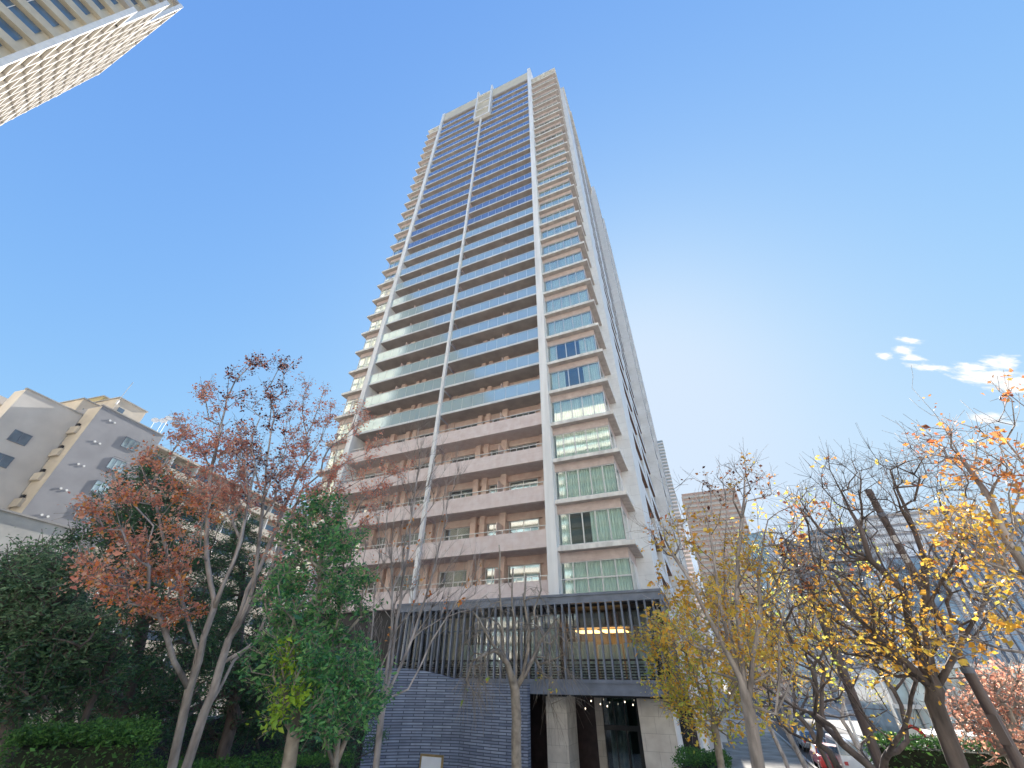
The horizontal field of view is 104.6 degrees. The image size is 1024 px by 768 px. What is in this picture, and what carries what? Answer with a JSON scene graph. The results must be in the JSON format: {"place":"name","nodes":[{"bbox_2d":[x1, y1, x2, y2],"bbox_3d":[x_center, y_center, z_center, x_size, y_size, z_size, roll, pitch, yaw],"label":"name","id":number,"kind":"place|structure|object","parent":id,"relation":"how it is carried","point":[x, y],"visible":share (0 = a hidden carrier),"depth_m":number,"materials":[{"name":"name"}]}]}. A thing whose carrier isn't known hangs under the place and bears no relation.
{"place":"outdoors","nodes":[
{"label":"outdoors","id":0,"kind":"place"},
{"bbox_2d":[0,508,75,621],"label":"white building","id":1,"kind":"structure","parent":0,"point":[24,525],"depth_m":25.94,"materials":[{"name":"concrete"}]},
{"bbox_2d":[0,0,1023,683],"label":"sky","id":2,"kind":"structure","parent":0,"point":[805,205],"materials":[{"name":"blue"}]},
{"bbox_2d":[657,440,723,691],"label":"distant pale tower","id":3,"kind":"structure","parent":0,"point":[689,564],"depth_m":331.26,"materials":[{"name":"concrete"}]},
{"bbox_2d":[681,487,790,696],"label":"orange brick tower","id":4,"kind":"structure","parent":0,"point":[731,508],"depth_m":252.70,"materials":[{"name":"brick"}]},
{"bbox_2d":[742,530,834,702],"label":"blue glass tower","id":5,"kind":"structure","parent":0,"point":[784,595],"depth_m":161.84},
{"bbox_2d":[719,685,862,767],"bbox_3d":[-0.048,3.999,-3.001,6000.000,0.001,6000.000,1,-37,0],"label":"ground","id":6,"kind":"structure","parent":0,"point":[772,756],"depth_m":41.00,"materials":[{"name":"concrete"}]},
{"bbox_2d":[0,388,83,509],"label":"beige apartment block","id":7,"kind":"structure","parent":6,"relation":"on","point":[35,426],"depth_m":44.03,"materials":[{"name":"paint"}]},
{"bbox_2d":[0,453,14,467],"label":"window","id":8,"kind":"structure","parent":7,"relation":"in","point":[5,460],"depth_m":42.10,"materials":[{"name":"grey glass"}]},
{"bbox_2d":[7,429,32,445],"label":"window","id":9,"kind":"structure","parent":7,"relation":"in","point":[18,437],"depth_m":43.39,"materials":[{"name":"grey glass"}]},
{"bbox_2d":[0,404,164,694],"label":"grey apartment block","id":10,"kind":"structure","parent":6,"relation":"on","point":[94,441],"depth_m":46.63,"materials":[{"name":"concrete"}]},
{"bbox_2d":[59,397,99,410],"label":"rooftop room","id":11,"kind":"object","parent":10,"relation":"on","point":[80,404],"visible":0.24,"depth_m":55.32,"materials":[{"name":"concrete"}]},
{"bbox_2d":[87,395,109,401],"bbox_3d":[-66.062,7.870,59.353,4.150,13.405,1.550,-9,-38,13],"label":"rooftop room","id":12,"kind":"object","parent":10,"relation":"on","point":[99,398],"visible":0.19,"depth_m":62.53,"materials":[{"name":"concrete"}]},
{"bbox_2d":[91,480,110,495],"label":"window","id":13,"kind":"structure","parent":10,"relation":"in","point":[95,487],"depth_m":47.46,"materials":[{"name":"grey glass"}]},
{"bbox_2d":[105,457,126,472],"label":"window","id":14,"kind":"structure","parent":10,"relation":"in","point":[114,462],"depth_m":49.35,"materials":[{"name":"grey glass"}]},
{"bbox_2d":[94,397,147,421],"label":"rooftop room","id":15,"kind":"object","parent":10,"relation":"on","point":[129,409],"visible":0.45,"depth_m":58.29,"materials":[{"name":"paint"}]},
{"bbox_2d":[120,436,139,451],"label":"window","id":16,"kind":"structure","parent":10,"relation":"in","point":[128,442],"depth_m":51.06,"materials":[{"name":"grey glass"}]},
{"bbox_2d":[0,0,182,125],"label":"pale high rise","id":17,"kind":"structure","parent":6,"relation":"on","point":[50,49],"depth_m":55.08,"materials":[{"name":"concrete"}]},
{"bbox_2d":[1,445,309,724],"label":"long cream apartment block","id":18,"kind":"structure","parent":6,"relation":"on","point":[163,451],"depth_m":62.75,"materials":[{"name":"concrete"}]},
{"bbox_2d":[257,588,710,767],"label":"entrance podium","id":19,"kind":"object","parent":6,"relation":"on","point":[629,727],"visible":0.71,"depth_m":21.87,"materials":[{"name":"grey metal"}]},
{"bbox_2d":[415,608,662,677],"bbox_3d":[0.468,15.597,23.670,15.830,3.280,0.100,-14,-39,18],"label":"lounge window","id":20,"kind":"structure","parent":19,"relation":"in","point":[627,608],"depth_m":23.62,"materials":[{"name":"grey metal"}]},
{"bbox_2d":[601,698,645,767],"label":"entrance door","id":21,"kind":"structure","parent":19,"relation":"in","point":[615,727],"depth_m":21.18,"materials":[{"name":"black glass"}]},
{"bbox_2d":[279,67,727,751],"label":"residential tower","id":22,"kind":"structure","parent":6,"relation":"on","point":[499,349],"depth_m":37.71,"materials":[{"name":"concrete"}]},
{"bbox_2d":[320,478,335,496],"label":"bay window","id":23,"kind":"structure","parent":22,"relation":"in","point":[331,484],"depth_m":37.13,"materials":[{"name":"glass"}]},
{"bbox_2d":[326,448,344,468],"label":"bay window","id":24,"kind":"structure","parent":22,"relation":"in","point":[338,453],"depth_m":39.00,"materials":[{"name":"glass"}]},
{"bbox_2d":[335,422,351,439],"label":"bay window","id":25,"kind":"structure","parent":22,"relation":"in","point":[344,426],"depth_m":40.85,"materials":[{"name":"glass"}]},
{"bbox_2d":[342,398,358,414],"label":"bay window","id":26,"kind":"structure","parent":22,"relation":"in","point":[349,403],"depth_m":42.70,"materials":[{"name":"glass"}]},
{"bbox_2d":[350,376,365,390],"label":"bay window","id":27,"kind":"structure","parent":22,"relation":"in","point":[358,383],"depth_m":44.48,"materials":[{"name":"glass"}]},
{"bbox_2d":[357,355,371,368],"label":"bay window","id":28,"kind":"structure","parent":22,"relation":"in","point":[365,362],"depth_m":46.33,"materials":[{"name":"glass"}]},
{"bbox_2d":[363,336,377,348],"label":"bay window","id":29,"kind":"structure","parent":22,"relation":"in","point":[370,343],"depth_m":48.18,"materials":[{"name":"glass"}]},
{"bbox_2d":[369,319,382,330],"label":"bay window","id":30,"kind":"structure","parent":22,"relation":"in","point":[377,324],"depth_m":50.04,"materials":[{"name":"glass"}]},
{"bbox_2d":[374,302,387,313],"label":"bay window","id":31,"kind":"structure","parent":22,"relation":"in","point":[382,307],"depth_m":51.93,"materials":[{"name":"glass"}]},
{"bbox_2d":[401,533,425,545],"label":"balcony window","id":32,"kind":"structure","parent":22,"relation":"in","point":[415,533],"depth_m":31.62,"materials":[{"name":"glass"}]},
{"bbox_2d":[438,570,466,587],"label":"balcony window","id":33,"kind":"structure","parent":22,"relation":"in","point":[458,577],"depth_m":28.38,"materials":[{"name":"glass"}]},
{"bbox_2d":[443,527,469,540],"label":"balcony window","id":34,"kind":"structure","parent":22,"relation":"in","point":[464,530],"depth_m":30.27,"materials":[{"name":"glass"}]},
{"bbox_2d":[448,488,472,497],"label":"balcony window","id":35,"kind":"structure","parent":22,"relation":"in","point":[466,490],"depth_m":32.12,"materials":[{"name":"glass"}]},
{"bbox_2d":[452,454,474,462],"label":"window","id":36,"kind":"structure","parent":22,"relation":"in","point":[470,458],"depth_m":34.04,"materials":[{"name":"metal"}]},
{"bbox_2d":[485,567,497,583],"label":"balcony window","id":37,"kind":"structure","parent":22,"relation":"in","point":[493,568],"depth_m":27.59,"materials":[{"name":"glass"}]},
{"bbox_2d":[509,478,537,489],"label":"balcony window","id":38,"kind":"structure","parent":22,"relation":"in","point":[534,480],"depth_m":30.49,"materials":[{"name":"glass"}]},
{"bbox_2d":[510,443,536,451],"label":"balcony window","id":39,"kind":"structure","parent":22,"relation":"in","point":[534,446],"depth_m":32.29,"materials":[{"name":"metal"}]},
{"bbox_2d":[508,563,540,582],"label":"balcony window","id":40,"kind":"structure","parent":22,"relation":"in","point":[531,569],"depth_m":26.61,"materials":[{"name":"glass"}]},
{"bbox_2d":[509,518,539,532],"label":"balcony window","id":41,"kind":"structure","parent":22,"relation":"in","point":[528,522],"depth_m":28.49,"materials":[{"name":"glass"}]},
{"bbox_2d":[536,140,563,154],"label":"bay window","id":42,"kind":"structure","parent":22,"relation":"in","point":[562,140],"depth_m":58.97,"materials":[{"name":"glass"}]},
{"bbox_2d":[538,149,564,163],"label":"bay window","id":43,"kind":"structure","parent":22,"relation":"in","point":[547,158],"depth_m":57.12,"materials":[{"name":"glass"}]},
{"bbox_2d":[537,159,566,174],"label":"bay window","id":44,"kind":"structure","parent":22,"relation":"in","point":[561,162],"depth_m":55.29,"materials":[{"name":"glass"}]},
{"bbox_2d":[538,169,568,184],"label":"bay window","id":45,"kind":"structure","parent":22,"relation":"in","point":[552,178],"depth_m":53.42,"materials":[{"name":"glass"}]},
{"bbox_2d":[538,181,570,196],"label":"bay window","id":46,"kind":"structure","parent":22,"relation":"in","point":[551,190],"depth_m":51.59,"materials":[{"name":"glass"}]},
{"bbox_2d":[539,193,572,209],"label":"bay window","id":47,"kind":"structure","parent":22,"relation":"in","point":[563,198],"depth_m":49.77,"materials":[{"name":"glass"}]},
{"bbox_2d":[540,206,574,223],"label":"bay window","id":48,"kind":"structure","parent":22,"relation":"in","point":[565,212],"depth_m":47.90,"materials":[{"name":"glass"}]},
{"bbox_2d":[541,220,577,238],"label":"bay window","id":49,"kind":"structure","parent":22,"relation":"in","point":[565,227],"depth_m":46.03,"materials":[{"name":"glass"}]},
{"bbox_2d":[542,235,579,254],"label":"bay window","id":50,"kind":"structure","parent":22,"relation":"in","point":[575,240],"depth_m":44.17,"materials":[{"name":"glass"}]},
{"bbox_2d":[543,251,583,272],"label":"bay window","id":51,"kind":"structure","parent":22,"relation":"in","point":[575,258],"depth_m":42.31,"materials":[{"name":"glass"}]},
{"bbox_2d":[544,269,586,291],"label":"bay window","id":52,"kind":"structure","parent":22,"relation":"in","point":[576,277],"depth_m":40.47,"materials":[{"name":"glass"}]},
{"bbox_2d":[545,289,589,312],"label":"bay window","id":53,"kind":"structure","parent":22,"relation":"in","point":[574,299],"depth_m":38.62,"materials":[{"name":"glass"}]},
{"bbox_2d":[546,311,593,335],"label":"bay window","id":54,"kind":"structure","parent":22,"relation":"in","point":[581,320],"depth_m":36.75,"materials":[{"name":"glass"}]},
{"bbox_2d":[548,335,598,361],"bbox_3d":[5.530,-2.542,35.273,4.340,2.048,1.700,-14,-39,18],"label":"bay window","id":55,"kind":"structure","parent":22,"relation":"in","point":[588,344],"depth_m":34.77,"materials":[{"name":"glass"}]},
{"bbox_2d":[549,361,603,390],"bbox_3d":[5.500,-0.103,33.442,4.340,2.048,1.700,-14,-39,18],"label":"bay window","id":56,"kind":"structure","parent":22,"relation":"in","point":[590,372],"depth_m":33.03,"materials":[{"name":"glass"}]},
{"bbox_2d":[551,391,608,422],"bbox_3d":[5.471,2.336,31.611,4.340,2.048,1.700,-14,-39,18],"label":"bay window","id":57,"kind":"structure","parent":22,"relation":"in","point":[592,404],"depth_m":31.20,"materials":[{"name":"glass"}]},
{"bbox_2d":[553,425,614,458],"bbox_3d":[5.442,4.775,29.780,4.340,2.048,1.700,-14,-39,18],"label":"bay window","id":58,"kind":"structure","parent":22,"relation":"in","point":[596,439],"depth_m":29.33,"materials":[{"name":"glass"}]},
{"bbox_2d":[555,463,621,499],"bbox_3d":[5.413,7.215,27.950,4.340,2.048,1.700,-14,-39,18],"label":"bay window","id":59,"kind":"structure","parent":22,"relation":"in","point":[589,480],"depth_m":27.48,"materials":[{"name":"glass"}]},
{"bbox_2d":[558,507,629,545],"bbox_3d":[5.383,9.654,26.119,4.340,2.048,1.700,-14,-39,18],"label":"bay window","id":60,"kind":"structure","parent":22,"relation":"in","point":[606,524],"depth_m":25.51,"materials":[{"name":"glass"}]},
{"bbox_2d":[561,557,637,593],"bbox_3d":[5.354,12.093,24.288,4.340,2.048,1.700,-14,-39,18],"label":"bay window","id":61,"kind":"structure","parent":22,"relation":"in","point":[614,574],"depth_m":23.86,"materials":[{"name":"glass"}]},
{"bbox_2d":[627,444,854,767],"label":"yellow leaved tree","id":62,"kind":"object","parent":6,"relation":"on","point":[749,707],"visible":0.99,"depth_m":6.49,"materials":[{"name":"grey plant"}]},
{"bbox_2d":[694,599,806,767],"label":"street tree","id":63,"kind":"object","parent":6,"relation":"on","point":[784,758],"visible":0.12,"depth_m":20.90,"materials":[{"name":"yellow plant"}]},
{"bbox_2d":[693,560,830,767],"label":"street tree","id":64,"kind":"object","parent":6,"relation":"on","point":[796,748],"visible":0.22,"depth_m":16.20,"materials":[{"name":"yellow plant"}]},
{"bbox_2d":[712,569,862,767],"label":"street tree","id":65,"kind":"object","parent":6,"relation":"on","point":[813,736],"visible":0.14,"depth_m":17.39,"materials":[{"name":"yellow plant"}]},
{"bbox_2d":[779,538,873,703],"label":"grey brown block","id":66,"kind":"structure","parent":6,"relation":"on","point":[846,701],"depth_m":143.44,"materials":[{"name":"grey concrete"}]},
{"bbox_2d":[805,526,892,663],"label":"balconied grey tower","id":67,"kind":"structure","parent":6,"relation":"on","point":[840,558],"depth_m":151.99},
{"bbox_2d":[733,422,1023,767],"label":"dark trunked tree","id":68,"kind":"object","parent":6,"relation":"on","point":[930,679],"visible":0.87,"depth_m":5.70,"materials":[{"name":"yellow plant"}]},
{"bbox_2d":[853,505,983,563],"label":"beige grey tower","id":69,"kind":"structure","parent":6,"relation":"on","point":[896,518],"depth_m":143.08,"materials":[{"name":"concrete"}]},
{"bbox_2d":[848,663,1023,749],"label":"glass pavilion","id":70,"kind":"structure","parent":6,"relation":"on","point":[903,692],"depth_m":34.39,"materials":[{"name":"glass"}]},
{"bbox_2d":[865,489,1023,767],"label":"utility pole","id":71,"kind":"object","parent":6,"relation":"on","point":[1004,737],"visible":0.68,"depth_m":5.45,"materials":[{"name":"brown paint"}]},
{"bbox_2d":[869,366,1023,668],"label":"overhanging orange tree","id":72,"kind":"object","parent":6,"relation":"on","point":[997,520],"visible":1,"depth_m":4.71,"materials":[{"name":"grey plant"}]},
{"bbox_2d":[922,729,1015,745],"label":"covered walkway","id":73,"kind":"structure","parent":6,"relation":"on","point":[926,733],"depth_m":14.18,"materials":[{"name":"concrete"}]},
{"bbox_2d":[736,696,874,767],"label":"road","id":74,"kind":"structure","parent":0,"point":[780,732],"depth_m":55.79,"materials":[{"name":"asphalt"}]},
{"bbox_2d":[735,696,863,767],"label":"kerb","id":75,"kind":"structure","parent":74,"relation":"on","point":[812,765],"depth_m":44.37,"materials":[{"name":"concrete"}]},
{"bbox_2d":[796,729,823,751],"bbox_3d":[28.362,33.955,37.736,1.830,1.479,4.350,-14,-39,18],"label":"parked car","id":76,"kind":"object","parent":74,"relation":"on","point":[801,742],"visible":0.36,"depth_m":37.05,"materials":[{"name":"silver metal"}]},
{"bbox_2d":[809,743,837,767],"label":"parked car","id":77,"kind":"object","parent":74,"relation":"on","point":[816,758],"visible":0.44,"depth_m":28.57,"materials":[{"name":"red paint"}]},
{"bbox_2d":[774,595,873,757],"bbox_3d":[17.975,17.454,22.636,6.049,9.637,5.230,-21,-42,26],"label":"street tree","id":78,"kind":"object","parent":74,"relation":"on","point":[849,731],"visible":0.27,"depth_m":21.93,"materials":[{"name":"plant"}]},
{"bbox_2d":[809,639,859,746],"bbox_3d":[21.227,21.117,25.806,1.456,7.614,0.180,11,-38,-14],"label":"lamp post","id":79,"kind":"object","parent":74,"relation":"on","point":[853,730],"visible":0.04,"depth_m":25.46,"materials":[{"name":"metal"}]},
{"bbox_2d":[825,734,872,767],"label":"parked van","id":80,"kind":"object","parent":74,"relation":"on","point":[845,759],"visible":0.24,"depth_m":26.70,"materials":[{"name":"white paint"}]},
{"bbox_2d":[854,675,901,729],"bbox_3d":[16.079,15.344,16.336,1.456,5.379,0.180,11,-38,-14],"label":"lamp post","id":81,"kind":"object","parent":74,"relation":"on","point":[890,704],"visible":0.57,"depth_m":17.51,"materials":[{"name":"metal"}]},
{"bbox_2d":[864,510,1023,663],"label":"glass office building","id":82,"kind":"structure","parent":0,"point":[1019,645],"depth_m":72.40,"materials":[{"name":"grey glass"}]},
{"bbox_2d":[933,547,1004,662],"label":"window","id":83,"kind":"structure","parent":82,"relation":"in","point":[987,637],"depth_m":70.43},
{"bbox_2d":[940,547,1010,661],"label":"window","id":84,"kind":"structure","parent":82,"relation":"in","point":[940,547],"depth_m":67.95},
{"bbox_2d":[947,546,1019,661],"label":"window","id":85,"kind":"structure","parent":82,"relation":"in","point":[947,546],"depth_m":71.27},
{"bbox_2d":[955,545,1023,650],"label":"window","id":86,"kind":"structure","parent":82,"relation":"in","point":[1015,637],"depth_m":67.66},
{"bbox_2d":[977,539,1023,608],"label":"window","id":87,"kind":"structure","parent":82,"relation":"in","point":[1021,603],"depth_m":70.03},
{"label":"park soil","id":88,"kind":"structure","parent":0,"visible":0},
{"bbox_2d":[0,527,156,767],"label":"evergreen tree","id":89,"kind":"object","parent":88,"relation":"on","point":[39,651],"visible":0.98,"depth_m":6.82,"materials":[{"name":"green plant"}]},
{"bbox_2d":[0,711,163,767],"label":"clipped hedge","id":90,"kind":"object","parent":88,"relation":"on","point":[124,739],"visible":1,"depth_m":5.02,"materials":[{"name":"leaf"}]},
{"bbox_2d":[32,449,249,740],"bbox_3d":[-9.166,6.612,9.471,5.727,10.655,3.811,25,-43,-29],"label":"evergreen tree","id":91,"kind":"object","parent":88,"relation":"on","point":[121,702],"visible":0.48,"depth_m":10.03,"materials":[{"name":"green plant"}]},
{"bbox_2d":[12,712,319,767],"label":"boundary wall","id":92,"kind":"structure","parent":88,"relation":"on","point":[240,752],"depth_m":19.13,"materials":[{"name":"grey concrete"}]},
{"bbox_2d":[0,585,364,766],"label":"evergreen tree","id":93,"kind":"object","parent":88,"relation":"on","point":[211,732],"visible":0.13,"depth_m":11.96,"materials":[{"name":"green plant"}]},
{"bbox_2d":[66,509,313,767],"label":"evergreen tree","id":94,"kind":"object","parent":88,"relation":"on","point":[235,719],"visible":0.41,"depth_m":11.65,"materials":[{"name":"green plant"}]},
{"bbox_2d":[48,349,417,767],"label":"red leaved tree","id":95,"kind":"object","parent":88,"relation":"on","point":[170,568],"visible":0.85,"depth_m":7.73,"materials":[{"name":"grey plant"}]},
{"bbox_2d":[129,746,361,767],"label":"clipped hedge","id":96,"kind":"object","parent":88,"relation":"on","point":[312,760],"visible":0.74,"depth_m":7.90,"materials":[{"name":"plant"}]},
{"bbox_2d":[146,559,391,767],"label":"evergreen tree","id":97,"kind":"object","parent":88,"relation":"on","point":[360,732],"visible":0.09,"depth_m":13.23,"materials":[{"name":"green plant"}]},
{"bbox_2d":[233,486,401,767],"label":"green broadleaf tree","id":98,"kind":"object","parent":88,"relation":"on","point":[306,686],"visible":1,"depth_m":6.44,"materials":[{"name":"green plant"}]},
{"bbox_2d":[340,411,495,767],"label":"bare upright tree","id":99,"kind":"object","parent":88,"relation":"on","point":[379,731],"visible":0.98,"depth_m":9.94,"materials":[{"name":"brown plant"}]},
{"label":"pavement","id":100,"kind":"structure","parent":0,"visible":0},
{"bbox_2d":[419,753,443,767],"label":"sign board","id":101,"kind":"object","parent":100,"relation":"on","point":[431,761],"visible":1,"depth_m":17.95,"materials":[{"name":"white metal"}]},
{"bbox_2d":[446,545,595,767],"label":"pruned weeping tree","id":102,"kind":"object","parent":100,"relation":"on","point":[514,684],"visible":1,"depth_m":10.13,"materials":[{"name":"brown plant"}]},
{"bbox_2d":[670,742,732,767],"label":"round shrub","id":103,"kind":"object","parent":100,"relation":"on","point":[703,759],"visible":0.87,"depth_m":9.99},
{"bbox_2d":[620,567,812,767],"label":"yellow green tree","id":104,"kind":"object","parent":100,"relation":"on","point":[709,702],"visible":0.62,"depth_m":8.38,"materials":[{"name":"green plant"}]},
{"bbox_2d":[693,541,892,767],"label":"street tree","id":105,"kind":"object","parent":100,"relation":"on","point":[820,735],"visible":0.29,"depth_m":12.70,"materials":[{"name":"brown plant"}]},
{"bbox_2d":[785,539,881,767],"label":"utility pole","id":106,"kind":"object","parent":100,"relation":"on","point":[873,748],"visible":0.46,"depth_m":10.12,"materials":[{"name":"brown paint"}]},
{"bbox_2d":[687,480,1000,767],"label":"street tree","id":107,"kind":"object","parent":100,"relation":"on","point":[891,750],"visible":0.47,"depth_m":8.97,"materials":[{"name":"brown plant"}]},
{"bbox_2d":[908,724,927,746],"bbox_3d":[12.079,12.009,10.866,0.600,4.069,0.101,-24,-43,29],"label":"traffic sign","id":108,"kind":"object","parent":100,"relation":"on","point":[913,730],"visible":0.16,"depth_m":11.92,"materials":[{"name":"red paint"}]},
{"bbox_2d":[860,730,1018,767],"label":"round shrub row","id":109,"kind":"object","parent":100,"relation":"on","point":[913,754],"visible":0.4,"depth_m":9.50,"materials":[{"name":"leaf"}]},
{"bbox_2d":[919,650,1023,767],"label":"coral leaved tree","id":110,"kind":"object","parent":100,"relation":"on","point":[999,694],"visible":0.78,"depth_m":7.64,"materials":[{"name":"pink plant"}]},
{"label":"plaza","id":111,"kind":"structure","parent":0,"visible":0},
{"bbox_2d":[360,668,530,767],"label":"curved slate wall","id":112,"kind":"structure","parent":111,"relation":"on","point":[421,715],"depth_m":20.32,"materials":[{"name":"brick"}]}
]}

